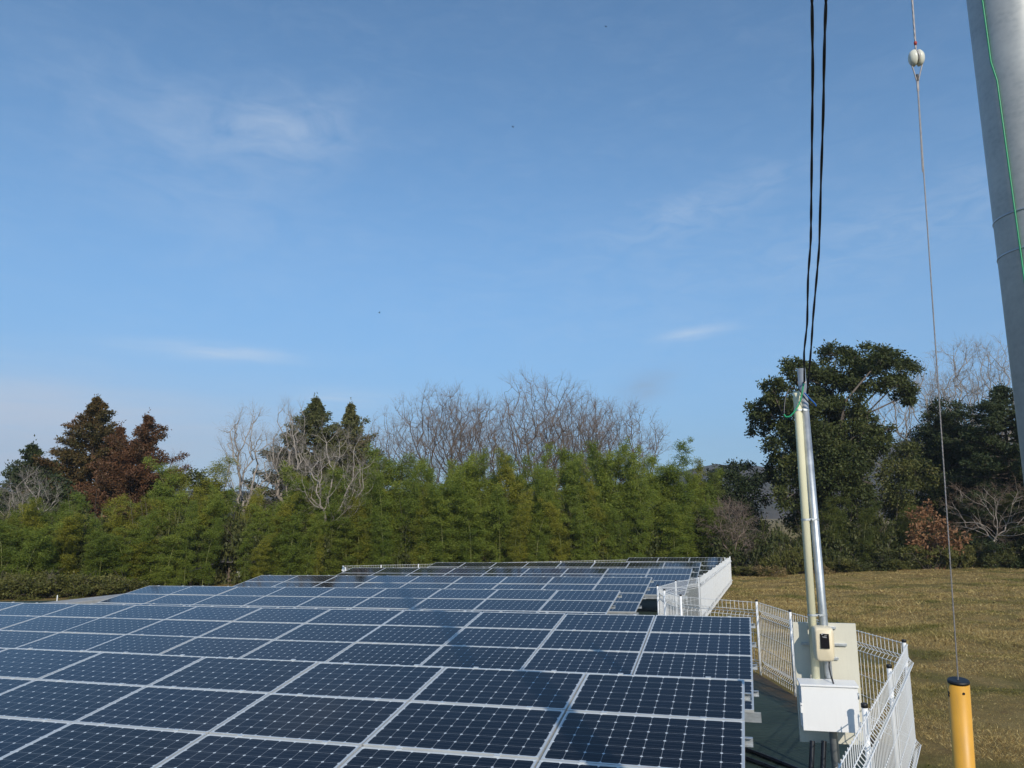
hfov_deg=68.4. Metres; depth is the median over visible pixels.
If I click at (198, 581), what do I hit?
shrub
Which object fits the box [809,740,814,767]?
corrugated hose
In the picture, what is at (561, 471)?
bamboo
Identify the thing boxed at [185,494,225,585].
bamboo
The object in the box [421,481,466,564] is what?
bamboo
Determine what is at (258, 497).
bamboo
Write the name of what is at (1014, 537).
shrub
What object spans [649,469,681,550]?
bamboo
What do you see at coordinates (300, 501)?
bamboo
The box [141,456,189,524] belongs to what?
bamboo
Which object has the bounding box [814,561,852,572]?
shrub
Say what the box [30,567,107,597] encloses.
shrub
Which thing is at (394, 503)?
bamboo
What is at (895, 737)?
wire fence
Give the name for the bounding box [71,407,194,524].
conifer tree
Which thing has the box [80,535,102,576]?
bamboo
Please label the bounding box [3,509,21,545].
bamboo
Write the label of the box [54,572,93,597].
shrub
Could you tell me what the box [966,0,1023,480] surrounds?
utility pole
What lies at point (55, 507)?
bamboo
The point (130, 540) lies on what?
shrub
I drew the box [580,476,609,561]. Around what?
bamboo
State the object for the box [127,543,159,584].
bamboo
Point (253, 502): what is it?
bamboo
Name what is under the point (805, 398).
loose wire
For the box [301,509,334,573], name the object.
bamboo
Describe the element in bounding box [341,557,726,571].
wire fence
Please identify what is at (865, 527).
bamboo
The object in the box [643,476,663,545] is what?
bamboo
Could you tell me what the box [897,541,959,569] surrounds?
shrub
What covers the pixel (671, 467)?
bamboo
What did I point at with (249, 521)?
shrub
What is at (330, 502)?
bamboo
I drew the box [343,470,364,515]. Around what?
bamboo
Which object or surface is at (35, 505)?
bamboo
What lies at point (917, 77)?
guy wire
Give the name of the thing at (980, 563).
shrub
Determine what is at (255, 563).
shrub
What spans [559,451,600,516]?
bamboo
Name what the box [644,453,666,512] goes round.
bamboo
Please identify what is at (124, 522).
bamboo
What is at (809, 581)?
conduit
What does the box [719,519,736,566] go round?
bamboo
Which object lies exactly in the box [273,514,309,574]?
bamboo
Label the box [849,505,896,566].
shrub
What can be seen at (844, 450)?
evergreen tree
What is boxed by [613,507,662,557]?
shrub
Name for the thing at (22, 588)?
shrub
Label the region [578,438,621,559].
bamboo
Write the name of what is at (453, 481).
bamboo
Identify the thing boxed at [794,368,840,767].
service mast
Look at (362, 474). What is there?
bamboo
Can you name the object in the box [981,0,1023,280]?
earth wire
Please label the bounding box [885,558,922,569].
shrub
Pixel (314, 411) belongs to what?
conifer tree
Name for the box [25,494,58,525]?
bamboo
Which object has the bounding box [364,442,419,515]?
bamboo
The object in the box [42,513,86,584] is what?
bamboo
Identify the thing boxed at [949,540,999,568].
shrub
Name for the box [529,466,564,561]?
bamboo
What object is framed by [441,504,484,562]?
shrub
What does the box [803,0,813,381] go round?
service cable
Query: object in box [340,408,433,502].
bare tree
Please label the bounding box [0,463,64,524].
bare tree
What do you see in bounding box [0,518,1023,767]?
ground
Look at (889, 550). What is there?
shrub
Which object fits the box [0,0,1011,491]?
sky
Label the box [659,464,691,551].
bamboo
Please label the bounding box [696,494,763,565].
bare tree
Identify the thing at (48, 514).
bamboo
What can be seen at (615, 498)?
bamboo
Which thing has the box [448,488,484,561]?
bamboo
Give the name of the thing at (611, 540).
bamboo
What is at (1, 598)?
shrub
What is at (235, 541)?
bamboo
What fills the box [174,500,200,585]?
bamboo
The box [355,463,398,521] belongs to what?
bamboo
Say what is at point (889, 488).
evergreen tree
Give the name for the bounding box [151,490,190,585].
bamboo
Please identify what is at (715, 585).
wire fence
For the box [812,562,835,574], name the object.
shrub
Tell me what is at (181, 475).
bamboo
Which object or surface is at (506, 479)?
bamboo
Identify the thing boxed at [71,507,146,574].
shrub
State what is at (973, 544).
shrub
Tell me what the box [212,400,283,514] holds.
bare tree
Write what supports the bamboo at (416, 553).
on the ground at (1012, 710)
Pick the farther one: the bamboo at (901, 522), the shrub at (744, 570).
the bamboo at (901, 522)
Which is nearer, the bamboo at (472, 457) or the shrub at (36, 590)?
the shrub at (36, 590)
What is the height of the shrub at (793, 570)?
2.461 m
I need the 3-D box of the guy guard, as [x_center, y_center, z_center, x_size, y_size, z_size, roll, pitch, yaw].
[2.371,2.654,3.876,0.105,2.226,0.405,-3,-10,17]
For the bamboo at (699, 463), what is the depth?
51.75 m
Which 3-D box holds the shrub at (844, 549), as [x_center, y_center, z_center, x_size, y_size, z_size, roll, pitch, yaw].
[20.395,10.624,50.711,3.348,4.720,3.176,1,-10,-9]
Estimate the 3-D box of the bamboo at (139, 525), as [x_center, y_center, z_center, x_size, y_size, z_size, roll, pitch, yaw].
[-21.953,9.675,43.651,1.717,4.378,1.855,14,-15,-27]
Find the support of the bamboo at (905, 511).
on the ground at (1012, 710)
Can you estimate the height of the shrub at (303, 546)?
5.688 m
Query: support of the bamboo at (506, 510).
on the ground at (1012, 710)
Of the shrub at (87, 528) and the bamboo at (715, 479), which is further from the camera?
the bamboo at (715, 479)
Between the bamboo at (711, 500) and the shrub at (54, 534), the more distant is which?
the bamboo at (711, 500)
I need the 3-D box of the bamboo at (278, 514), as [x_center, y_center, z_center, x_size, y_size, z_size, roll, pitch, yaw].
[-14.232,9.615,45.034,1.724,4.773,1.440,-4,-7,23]
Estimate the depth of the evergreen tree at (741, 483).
54.46 m
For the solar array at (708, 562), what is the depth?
40.25 m
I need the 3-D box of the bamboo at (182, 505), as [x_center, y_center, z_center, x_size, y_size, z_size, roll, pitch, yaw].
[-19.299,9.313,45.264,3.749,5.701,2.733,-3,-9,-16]
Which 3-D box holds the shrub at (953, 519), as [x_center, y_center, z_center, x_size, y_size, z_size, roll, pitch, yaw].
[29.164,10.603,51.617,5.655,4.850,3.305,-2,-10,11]
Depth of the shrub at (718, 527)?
49.91 m
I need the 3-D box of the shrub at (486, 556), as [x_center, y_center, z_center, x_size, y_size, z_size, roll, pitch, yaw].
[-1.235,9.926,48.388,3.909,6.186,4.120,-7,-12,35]
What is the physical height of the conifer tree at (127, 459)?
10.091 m
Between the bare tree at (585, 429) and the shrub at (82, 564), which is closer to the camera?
the shrub at (82, 564)
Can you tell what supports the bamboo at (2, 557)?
on the ground at (1012, 710)
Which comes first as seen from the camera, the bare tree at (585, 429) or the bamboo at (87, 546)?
the bamboo at (87, 546)
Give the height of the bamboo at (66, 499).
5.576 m
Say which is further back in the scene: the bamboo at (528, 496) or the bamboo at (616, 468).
the bamboo at (616, 468)
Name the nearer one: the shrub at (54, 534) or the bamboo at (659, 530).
the shrub at (54, 534)
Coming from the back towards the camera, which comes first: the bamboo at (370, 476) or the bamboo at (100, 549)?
the bamboo at (370, 476)
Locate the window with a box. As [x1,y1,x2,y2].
[820,633,829,648]
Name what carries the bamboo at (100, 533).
on the ground at (1012, 710)
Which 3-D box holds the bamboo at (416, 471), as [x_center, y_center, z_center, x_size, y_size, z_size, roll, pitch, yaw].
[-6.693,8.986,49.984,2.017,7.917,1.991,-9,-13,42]
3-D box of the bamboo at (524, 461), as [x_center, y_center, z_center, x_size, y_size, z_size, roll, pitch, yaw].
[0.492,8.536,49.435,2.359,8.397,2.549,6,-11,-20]
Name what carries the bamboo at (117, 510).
on the ground at (1012, 710)
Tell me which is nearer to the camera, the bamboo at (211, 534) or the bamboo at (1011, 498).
the bamboo at (211, 534)
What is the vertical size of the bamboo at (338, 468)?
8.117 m
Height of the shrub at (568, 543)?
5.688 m
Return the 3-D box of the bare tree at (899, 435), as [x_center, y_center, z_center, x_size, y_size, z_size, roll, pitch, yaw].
[32.691,5.914,59.623,10.758,16.611,11.613,1,-10,-6]
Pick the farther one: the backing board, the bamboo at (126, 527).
the bamboo at (126, 527)
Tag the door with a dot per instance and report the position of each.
(828, 709)
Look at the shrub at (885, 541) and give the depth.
50.37 m
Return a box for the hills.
[1,429,1013,519]
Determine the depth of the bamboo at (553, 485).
48.63 m
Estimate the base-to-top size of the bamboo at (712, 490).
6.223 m
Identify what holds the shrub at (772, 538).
on the ground at (1012, 710)
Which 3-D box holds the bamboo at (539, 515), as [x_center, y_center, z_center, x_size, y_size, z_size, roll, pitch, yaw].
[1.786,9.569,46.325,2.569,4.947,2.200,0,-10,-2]
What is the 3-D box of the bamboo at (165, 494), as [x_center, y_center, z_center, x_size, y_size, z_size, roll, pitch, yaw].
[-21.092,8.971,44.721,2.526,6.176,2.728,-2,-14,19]
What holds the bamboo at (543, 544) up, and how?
on the ground at (1012, 710)
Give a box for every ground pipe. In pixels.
[745,747,798,767]
[745,756,776,767]
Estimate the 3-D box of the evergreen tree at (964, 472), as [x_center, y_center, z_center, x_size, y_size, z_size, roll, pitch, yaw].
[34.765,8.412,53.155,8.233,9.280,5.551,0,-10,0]
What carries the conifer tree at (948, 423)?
on the ground at (1012, 710)
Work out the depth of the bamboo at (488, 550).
46.91 m
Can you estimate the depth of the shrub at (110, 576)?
38.77 m
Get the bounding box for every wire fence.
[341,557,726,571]
[656,585,920,767]
[659,556,732,615]
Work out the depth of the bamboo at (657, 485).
48.73 m
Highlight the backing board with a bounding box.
[792,622,863,744]
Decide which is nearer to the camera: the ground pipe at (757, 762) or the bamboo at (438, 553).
the ground pipe at (757, 762)
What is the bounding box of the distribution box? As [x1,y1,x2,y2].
[797,678,861,732]
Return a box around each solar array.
[0,602,761,722]
[0,648,752,767]
[95,585,621,613]
[235,575,653,614]
[337,567,693,603]
[427,562,702,586]
[626,557,722,579]
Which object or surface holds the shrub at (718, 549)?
on the ground at (1012, 710)
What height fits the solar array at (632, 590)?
1.676 m
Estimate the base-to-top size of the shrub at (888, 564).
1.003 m
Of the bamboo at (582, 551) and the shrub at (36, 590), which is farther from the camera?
the bamboo at (582, 551)
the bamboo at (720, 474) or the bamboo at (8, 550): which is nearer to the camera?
the bamboo at (8, 550)
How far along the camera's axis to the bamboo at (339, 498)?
46.35 m
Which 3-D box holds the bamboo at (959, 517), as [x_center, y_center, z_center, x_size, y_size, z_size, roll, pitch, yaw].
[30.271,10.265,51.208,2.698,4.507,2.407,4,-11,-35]
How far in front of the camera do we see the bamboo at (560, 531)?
46.28 m
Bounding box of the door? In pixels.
[801,686,860,732]
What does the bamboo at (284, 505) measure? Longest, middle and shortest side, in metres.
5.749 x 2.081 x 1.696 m
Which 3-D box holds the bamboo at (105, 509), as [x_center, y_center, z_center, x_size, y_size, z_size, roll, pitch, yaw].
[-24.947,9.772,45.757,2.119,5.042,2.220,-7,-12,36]
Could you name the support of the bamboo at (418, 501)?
on the ground at (1012, 710)
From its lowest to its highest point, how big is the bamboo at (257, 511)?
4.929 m
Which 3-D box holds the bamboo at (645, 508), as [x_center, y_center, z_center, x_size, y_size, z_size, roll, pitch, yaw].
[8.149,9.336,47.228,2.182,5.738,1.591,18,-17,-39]
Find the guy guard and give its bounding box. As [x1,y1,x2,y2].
[947,676,975,767]
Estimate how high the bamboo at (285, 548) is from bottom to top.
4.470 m
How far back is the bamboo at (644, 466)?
49.62 m
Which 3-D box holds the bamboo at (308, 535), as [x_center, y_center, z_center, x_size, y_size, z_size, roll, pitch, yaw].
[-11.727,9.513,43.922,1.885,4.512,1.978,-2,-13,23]
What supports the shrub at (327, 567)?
on the ground at (1012, 710)
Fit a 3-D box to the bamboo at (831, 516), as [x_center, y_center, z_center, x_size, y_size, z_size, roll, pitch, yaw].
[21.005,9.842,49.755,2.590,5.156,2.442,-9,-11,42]
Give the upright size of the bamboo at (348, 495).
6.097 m
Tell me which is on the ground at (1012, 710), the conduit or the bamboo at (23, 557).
the bamboo at (23, 557)
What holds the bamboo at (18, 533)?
on the ground at (1012, 710)
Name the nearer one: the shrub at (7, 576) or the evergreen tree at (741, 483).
the shrub at (7, 576)
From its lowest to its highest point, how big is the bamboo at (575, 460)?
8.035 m
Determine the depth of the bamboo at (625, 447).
50.60 m
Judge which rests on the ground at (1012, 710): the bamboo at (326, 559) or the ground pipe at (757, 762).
the bamboo at (326, 559)
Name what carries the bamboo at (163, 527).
on the ground at (1012, 710)
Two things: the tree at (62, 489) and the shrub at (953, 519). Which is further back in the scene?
the shrub at (953, 519)
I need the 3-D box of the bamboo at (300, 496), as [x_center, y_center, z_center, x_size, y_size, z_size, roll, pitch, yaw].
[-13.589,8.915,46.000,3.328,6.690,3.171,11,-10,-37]
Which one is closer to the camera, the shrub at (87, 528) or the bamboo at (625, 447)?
the shrub at (87, 528)
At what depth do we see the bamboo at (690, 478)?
51.08 m
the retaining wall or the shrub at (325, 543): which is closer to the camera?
the retaining wall
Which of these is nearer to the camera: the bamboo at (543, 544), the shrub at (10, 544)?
the shrub at (10, 544)
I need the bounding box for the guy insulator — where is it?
[908,49,924,66]
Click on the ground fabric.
(775, 733)
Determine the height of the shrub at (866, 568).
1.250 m
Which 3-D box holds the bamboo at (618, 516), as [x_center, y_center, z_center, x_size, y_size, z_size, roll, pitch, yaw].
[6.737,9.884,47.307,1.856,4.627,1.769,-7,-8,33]
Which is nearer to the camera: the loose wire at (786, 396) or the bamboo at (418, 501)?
the loose wire at (786, 396)
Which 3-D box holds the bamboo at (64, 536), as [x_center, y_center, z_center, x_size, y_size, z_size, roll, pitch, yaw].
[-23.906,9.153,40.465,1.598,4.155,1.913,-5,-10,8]
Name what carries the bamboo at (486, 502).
on the ground at (1012, 710)
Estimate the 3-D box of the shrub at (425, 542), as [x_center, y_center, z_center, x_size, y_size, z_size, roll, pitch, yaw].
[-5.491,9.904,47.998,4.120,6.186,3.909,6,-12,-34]
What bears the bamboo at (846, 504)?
on the ground at (1012, 710)
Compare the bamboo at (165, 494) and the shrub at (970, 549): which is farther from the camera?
the shrub at (970, 549)
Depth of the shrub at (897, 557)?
48.99 m
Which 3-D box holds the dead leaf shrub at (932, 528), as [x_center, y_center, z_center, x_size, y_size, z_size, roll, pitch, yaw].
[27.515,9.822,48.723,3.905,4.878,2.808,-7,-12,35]
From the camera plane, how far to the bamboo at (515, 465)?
52.32 m
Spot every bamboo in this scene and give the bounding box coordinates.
[0,520,22,578]
[0,538,6,571]
[2,519,36,572]
[2,521,65,577]
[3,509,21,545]
[10,527,61,574]
[11,533,41,576]
[13,511,54,571]
[16,502,51,569]
[17,496,51,539]
[21,528,64,578]
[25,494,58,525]
[34,509,57,546]
[35,510,76,572]
[42,503,58,518]
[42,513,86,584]
[49,495,75,525]
[51,515,79,584]
[51,520,82,575]
[53,500,72,519]
[62,491,103,536]
[75,532,125,579]
[79,516,104,575]
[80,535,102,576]
[83,523,141,571]
[86,536,132,575]
[94,493,128,535]
[97,531,120,574]
[99,504,116,532]
[103,542,148,587]
[108,534,137,582]
[114,515,131,559]
[114,526,168,586]
[121,499,144,522]
[125,515,148,565]
[126,495,153,523]
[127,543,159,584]
[128,507,161,580]
[135,514,163,585]
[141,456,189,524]
[145,490,157,514]
[147,498,172,578]
[148,521,194,585]
[149,486,175,516]
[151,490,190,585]
[152,516,194,585]
[158,495,205,578]
[164,506,180,585]
[167,462,190,508]
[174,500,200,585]
[184,506,219,572]
[185,479,212,568]
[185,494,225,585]
[192,515,228,585]
[195,455,240,571]
[196,483,227,583]
[201,475,234,521]
[217,485,241,576]
[226,485,268,572]
[226,500,277,546]
[233,523,257,583]
[245,497,262,513]
[245,503,280,574]
[248,532,278,578]
[249,528,277,578]
[253,515,278,576]
[267,476,313,572]
[268,506,289,574]
[270,490,302,574]
[272,509,307,574]
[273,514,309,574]
[278,459,325,566]
[289,471,315,563]
[294,510,326,574]
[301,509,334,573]
[306,512,325,574]
[308,464,352,567]
[308,499,329,570]
[309,474,335,517]
[315,524,335,574]
[318,485,337,529]
[318,500,346,574]
[325,460,350,507]
[327,515,365,574]
[332,501,352,573]
[341,496,372,568]
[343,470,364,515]
[344,491,353,569]
[348,502,369,566]
[353,460,377,517]
[354,516,381,567]
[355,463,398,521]
[357,455,384,564]
[358,506,404,567]
[363,505,405,567]
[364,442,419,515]
[364,469,397,567]
[366,513,396,567]
[380,487,407,560]
[382,508,415,567]
[386,480,417,567]
[388,451,417,510]
[392,462,428,567]
[403,460,424,512]
[405,498,440,567]
[408,465,436,538]
[408,482,434,567]
[410,456,448,513]
[410,481,434,556]
[416,479,450,565]
[419,470,466,567]
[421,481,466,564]
[438,461,479,561]
[444,459,459,515]
[447,481,494,562]
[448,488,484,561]
[449,506,492,562]
[454,458,484,521]
[460,450,479,531]
[462,462,494,559]
[465,445,489,548]
[480,479,499,560]
[481,470,505,551]
[482,454,508,549]
[483,461,519,531]
[483,484,514,562]
[485,497,509,561]
[489,492,531,561]
[491,447,529,559]
[493,492,513,561]
[500,452,536,558]
[504,503,530,561]
[505,451,536,543]
[505,486,535,561]
[517,498,537,561]
[522,500,559,561]
[524,469,557,561]
[525,474,564,512]
[528,449,555,504]
[528,502,554,561]
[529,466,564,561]
[532,466,563,511]
[532,474,567,561]
[533,466,569,546]
[538,497,572,561]
[541,442,586,507]
[543,499,576,562]
[556,446,572,504]
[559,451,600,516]
[560,458,583,520]
[561,460,589,558]
[566,506,600,561]
[567,485,604,561]
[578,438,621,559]
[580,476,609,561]
[580,478,607,561]
[584,450,624,557]
[586,455,602,504]
[588,489,622,561]
[593,436,632,503]
[597,451,618,502]
[606,452,647,516]
[607,508,632,561]
[612,480,658,557]
[614,444,644,555]
[615,451,659,517]
[620,448,660,557]
[621,481,662,558]
[626,489,659,557]
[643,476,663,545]
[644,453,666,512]
[648,510,680,557]
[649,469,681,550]
[651,436,698,556]
[652,489,666,524]
[656,501,694,557]
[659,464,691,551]
[665,477,688,526]
[676,511,699,557]
[679,503,696,557]
[683,471,706,526]
[686,473,703,544]
[688,456,707,523]
[694,504,728,556]
[695,466,723,516]
[698,479,728,533]
[698,497,719,556]
[699,482,724,534]
[709,471,728,526]
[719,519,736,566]
[731,515,756,543]
[818,494,846,568]
[828,482,858,559]
[851,499,882,565]
[856,505,891,547]
[886,505,919,560]
[890,495,927,546]
[945,503,973,545]
[958,498,998,550]
[986,491,1023,556]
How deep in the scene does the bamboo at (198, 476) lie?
47.75 m
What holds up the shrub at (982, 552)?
on the ground at (1012, 710)
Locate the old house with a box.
[168,551,277,585]
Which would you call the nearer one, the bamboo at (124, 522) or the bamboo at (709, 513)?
the bamboo at (124, 522)
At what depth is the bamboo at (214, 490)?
44.71 m
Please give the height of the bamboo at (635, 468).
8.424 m
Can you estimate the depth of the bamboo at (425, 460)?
51.17 m
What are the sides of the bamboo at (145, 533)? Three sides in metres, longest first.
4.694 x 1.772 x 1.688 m
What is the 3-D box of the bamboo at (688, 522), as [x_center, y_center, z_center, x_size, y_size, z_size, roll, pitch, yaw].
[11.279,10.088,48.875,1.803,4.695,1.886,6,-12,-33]
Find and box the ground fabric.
[0,579,909,767]
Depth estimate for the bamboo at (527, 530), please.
47.65 m
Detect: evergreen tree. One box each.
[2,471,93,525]
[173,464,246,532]
[702,457,773,536]
[742,339,926,543]
[865,437,954,533]
[886,397,979,487]
[947,439,1023,531]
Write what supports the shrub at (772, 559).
on the ground at (1012, 710)
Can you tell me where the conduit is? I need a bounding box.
[793,391,819,678]
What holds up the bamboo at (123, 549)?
on the ground at (1012, 710)
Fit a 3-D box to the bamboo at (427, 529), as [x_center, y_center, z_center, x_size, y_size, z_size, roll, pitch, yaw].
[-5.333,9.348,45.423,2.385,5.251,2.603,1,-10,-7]
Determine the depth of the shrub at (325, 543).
45.20 m
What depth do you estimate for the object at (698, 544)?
49.79 m
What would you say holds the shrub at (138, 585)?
on the ground at (1012, 710)
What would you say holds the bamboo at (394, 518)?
on the ground at (1012, 710)
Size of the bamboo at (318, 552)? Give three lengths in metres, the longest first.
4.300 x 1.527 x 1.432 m
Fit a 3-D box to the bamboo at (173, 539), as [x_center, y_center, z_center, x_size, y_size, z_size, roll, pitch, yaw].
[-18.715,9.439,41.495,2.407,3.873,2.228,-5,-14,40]
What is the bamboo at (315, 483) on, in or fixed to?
on the ground at (1012, 710)
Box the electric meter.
[811,625,834,661]
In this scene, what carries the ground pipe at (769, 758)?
on the ground fabric
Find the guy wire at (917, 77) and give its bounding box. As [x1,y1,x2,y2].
[911,0,958,679]
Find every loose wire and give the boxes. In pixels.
[783,382,803,413]
[783,384,803,417]
[798,388,812,406]
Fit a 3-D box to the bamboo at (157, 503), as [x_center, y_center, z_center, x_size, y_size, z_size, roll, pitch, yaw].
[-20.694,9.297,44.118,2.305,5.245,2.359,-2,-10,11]
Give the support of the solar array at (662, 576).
on the ground fabric
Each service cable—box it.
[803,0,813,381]
[806,0,827,393]
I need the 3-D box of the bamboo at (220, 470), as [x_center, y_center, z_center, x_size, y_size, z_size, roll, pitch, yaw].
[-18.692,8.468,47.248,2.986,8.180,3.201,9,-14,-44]
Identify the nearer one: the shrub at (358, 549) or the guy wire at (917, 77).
the guy wire at (917, 77)
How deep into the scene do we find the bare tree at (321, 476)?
46.64 m
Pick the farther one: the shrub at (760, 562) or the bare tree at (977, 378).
the bare tree at (977, 378)
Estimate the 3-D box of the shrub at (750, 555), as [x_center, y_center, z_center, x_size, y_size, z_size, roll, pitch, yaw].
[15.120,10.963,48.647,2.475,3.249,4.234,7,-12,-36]
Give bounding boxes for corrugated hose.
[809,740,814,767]
[820,740,826,767]
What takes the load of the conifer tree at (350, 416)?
on the ground at (1012, 710)
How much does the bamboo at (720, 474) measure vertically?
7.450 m
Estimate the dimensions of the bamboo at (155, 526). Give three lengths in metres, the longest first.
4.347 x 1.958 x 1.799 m
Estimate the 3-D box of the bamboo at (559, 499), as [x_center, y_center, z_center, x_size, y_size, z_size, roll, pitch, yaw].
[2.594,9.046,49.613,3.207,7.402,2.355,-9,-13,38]
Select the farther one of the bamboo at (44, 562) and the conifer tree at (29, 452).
the conifer tree at (29, 452)
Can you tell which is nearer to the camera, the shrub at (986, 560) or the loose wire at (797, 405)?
the loose wire at (797, 405)
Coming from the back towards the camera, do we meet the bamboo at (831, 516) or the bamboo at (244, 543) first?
the bamboo at (831, 516)
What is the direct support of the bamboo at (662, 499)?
on the ground at (1012, 710)
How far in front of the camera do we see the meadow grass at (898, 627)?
22.91 m
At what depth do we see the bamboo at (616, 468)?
50.61 m
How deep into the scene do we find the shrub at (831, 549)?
49.68 m
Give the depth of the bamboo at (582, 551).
46.07 m
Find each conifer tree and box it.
[0,434,63,513]
[12,394,136,513]
[57,437,190,536]
[59,420,149,513]
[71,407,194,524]
[228,393,368,521]
[309,397,390,509]
[885,409,998,535]
[927,379,1023,568]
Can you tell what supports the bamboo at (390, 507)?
on the ground at (1012, 710)
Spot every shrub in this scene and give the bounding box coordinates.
[0,505,28,571]
[0,566,29,598]
[0,566,51,579]
[0,568,64,600]
[0,576,32,599]
[0,578,44,599]
[1,491,38,572]
[10,490,81,573]
[17,490,70,574]
[26,573,82,598]
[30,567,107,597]
[38,496,96,575]
[48,499,135,573]
[52,491,106,565]
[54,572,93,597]
[63,577,129,598]
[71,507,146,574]
[89,570,130,595]
[89,580,125,594]
[96,578,149,595]
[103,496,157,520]
[106,493,162,583]
[117,496,182,587]
[124,499,216,585]
[150,491,223,585]
[183,502,239,585]
[191,502,257,585]
[197,507,280,583]
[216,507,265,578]
[235,491,311,582]
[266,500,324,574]
[280,509,335,574]
[291,519,334,573]
[319,503,368,574]
[331,496,390,574]
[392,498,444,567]
[412,524,452,567]
[438,526,502,561]
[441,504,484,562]
[480,492,508,561]
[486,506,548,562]
[544,502,580,561]
[545,499,588,561]
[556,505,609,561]
[590,505,630,561]
[607,516,647,561]
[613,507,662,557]
[645,501,681,557]
[655,522,702,557]
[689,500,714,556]
[699,500,736,558]
[702,520,747,568]
[731,533,778,566]
[731,565,762,576]
[733,564,773,576]
[739,507,802,574]
[748,554,777,570]
[749,564,787,576]
[756,547,803,572]
[773,514,792,572]
[773,542,803,575]
[779,542,813,574]
[782,519,822,572]
[799,512,850,571]
[812,556,862,571]
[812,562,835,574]
[813,561,834,571]
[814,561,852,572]
[822,516,867,571]
[828,511,870,570]
[833,556,875,571]
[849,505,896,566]
[852,549,897,571]
[861,499,898,552]
[868,559,904,569]
[869,541,922,570]
[875,505,913,559]
[882,543,934,568]
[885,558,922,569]
[896,509,966,563]
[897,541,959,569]
[904,499,971,568]
[906,503,934,562]
[922,545,963,569]
[926,511,959,566]
[938,539,976,568]
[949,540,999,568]
[954,557,996,567]
[967,525,986,567]
[969,538,1001,566]
[988,544,1023,568]
[1000,533,1023,568]
[1006,520,1023,553]
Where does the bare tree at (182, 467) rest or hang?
on the ground at (1012, 710)
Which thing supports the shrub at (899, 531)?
on the ground at (1012, 710)
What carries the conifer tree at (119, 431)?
on the ground at (1012, 710)
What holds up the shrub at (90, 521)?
on the ground at (1012, 710)
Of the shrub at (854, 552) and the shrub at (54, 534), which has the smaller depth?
the shrub at (54, 534)
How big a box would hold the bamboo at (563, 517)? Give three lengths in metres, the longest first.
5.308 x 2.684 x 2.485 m
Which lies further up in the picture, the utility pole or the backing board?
the utility pole
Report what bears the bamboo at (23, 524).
on the ground at (1012, 710)
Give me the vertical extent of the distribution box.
0.398 m
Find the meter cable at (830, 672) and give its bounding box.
[828,662,833,683]
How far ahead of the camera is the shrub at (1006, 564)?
48.17 m
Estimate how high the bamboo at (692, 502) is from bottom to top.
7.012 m
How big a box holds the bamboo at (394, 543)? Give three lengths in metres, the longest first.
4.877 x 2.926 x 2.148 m
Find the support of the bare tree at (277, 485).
on the ground at (1012, 710)
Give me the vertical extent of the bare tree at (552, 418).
16.474 m
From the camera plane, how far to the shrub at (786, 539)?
49.89 m
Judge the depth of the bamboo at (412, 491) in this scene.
46.91 m
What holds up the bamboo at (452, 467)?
on the ground at (1012, 710)
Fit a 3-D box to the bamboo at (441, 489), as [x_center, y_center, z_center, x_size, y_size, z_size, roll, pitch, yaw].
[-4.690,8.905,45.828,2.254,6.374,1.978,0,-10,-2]
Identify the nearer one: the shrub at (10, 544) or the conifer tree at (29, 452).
the shrub at (10, 544)
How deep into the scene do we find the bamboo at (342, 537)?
46.31 m
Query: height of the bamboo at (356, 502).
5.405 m
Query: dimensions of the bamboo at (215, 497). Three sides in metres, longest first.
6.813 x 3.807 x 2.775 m
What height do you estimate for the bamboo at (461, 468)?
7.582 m
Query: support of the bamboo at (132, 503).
on the ground at (1012, 710)
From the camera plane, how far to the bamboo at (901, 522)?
50.77 m
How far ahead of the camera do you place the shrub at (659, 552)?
48.70 m
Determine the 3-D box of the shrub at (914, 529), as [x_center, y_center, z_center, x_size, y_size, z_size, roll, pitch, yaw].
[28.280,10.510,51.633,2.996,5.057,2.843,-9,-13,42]
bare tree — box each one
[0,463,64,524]
[156,454,195,498]
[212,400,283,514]
[259,395,314,506]
[287,417,381,556]
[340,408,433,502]
[376,381,498,493]
[403,387,517,493]
[437,397,558,498]
[464,365,614,495]
[501,396,619,496]
[514,384,627,497]
[560,396,673,495]
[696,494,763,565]
[867,357,1010,504]
[897,333,1013,489]
[938,474,1023,567]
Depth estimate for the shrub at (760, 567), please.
45.00 m
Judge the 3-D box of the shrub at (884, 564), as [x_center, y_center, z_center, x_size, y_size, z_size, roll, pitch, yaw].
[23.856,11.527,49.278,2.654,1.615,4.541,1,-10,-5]
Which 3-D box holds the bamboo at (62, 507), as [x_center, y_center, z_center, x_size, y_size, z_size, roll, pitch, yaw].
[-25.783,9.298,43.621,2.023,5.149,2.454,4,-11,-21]
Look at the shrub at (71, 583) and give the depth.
36.71 m
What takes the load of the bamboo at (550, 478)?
on the ground at (1012, 710)
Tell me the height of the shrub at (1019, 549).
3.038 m
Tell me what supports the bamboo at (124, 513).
on the ground at (1012, 710)
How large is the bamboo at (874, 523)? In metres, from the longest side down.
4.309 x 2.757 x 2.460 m
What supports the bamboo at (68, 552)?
on the ground at (1012, 710)
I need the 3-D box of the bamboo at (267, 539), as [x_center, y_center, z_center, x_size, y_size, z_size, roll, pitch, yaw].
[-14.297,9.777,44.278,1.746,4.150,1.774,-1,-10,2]
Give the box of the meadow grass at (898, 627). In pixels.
[712,567,1023,767]
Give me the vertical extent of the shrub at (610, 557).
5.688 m
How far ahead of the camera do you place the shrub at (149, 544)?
43.19 m
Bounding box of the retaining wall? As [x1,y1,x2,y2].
[43,594,121,603]
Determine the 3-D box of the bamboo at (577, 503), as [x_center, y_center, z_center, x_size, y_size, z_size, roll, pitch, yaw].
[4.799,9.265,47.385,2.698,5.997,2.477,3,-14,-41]
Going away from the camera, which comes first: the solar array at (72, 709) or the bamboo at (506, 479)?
the solar array at (72, 709)

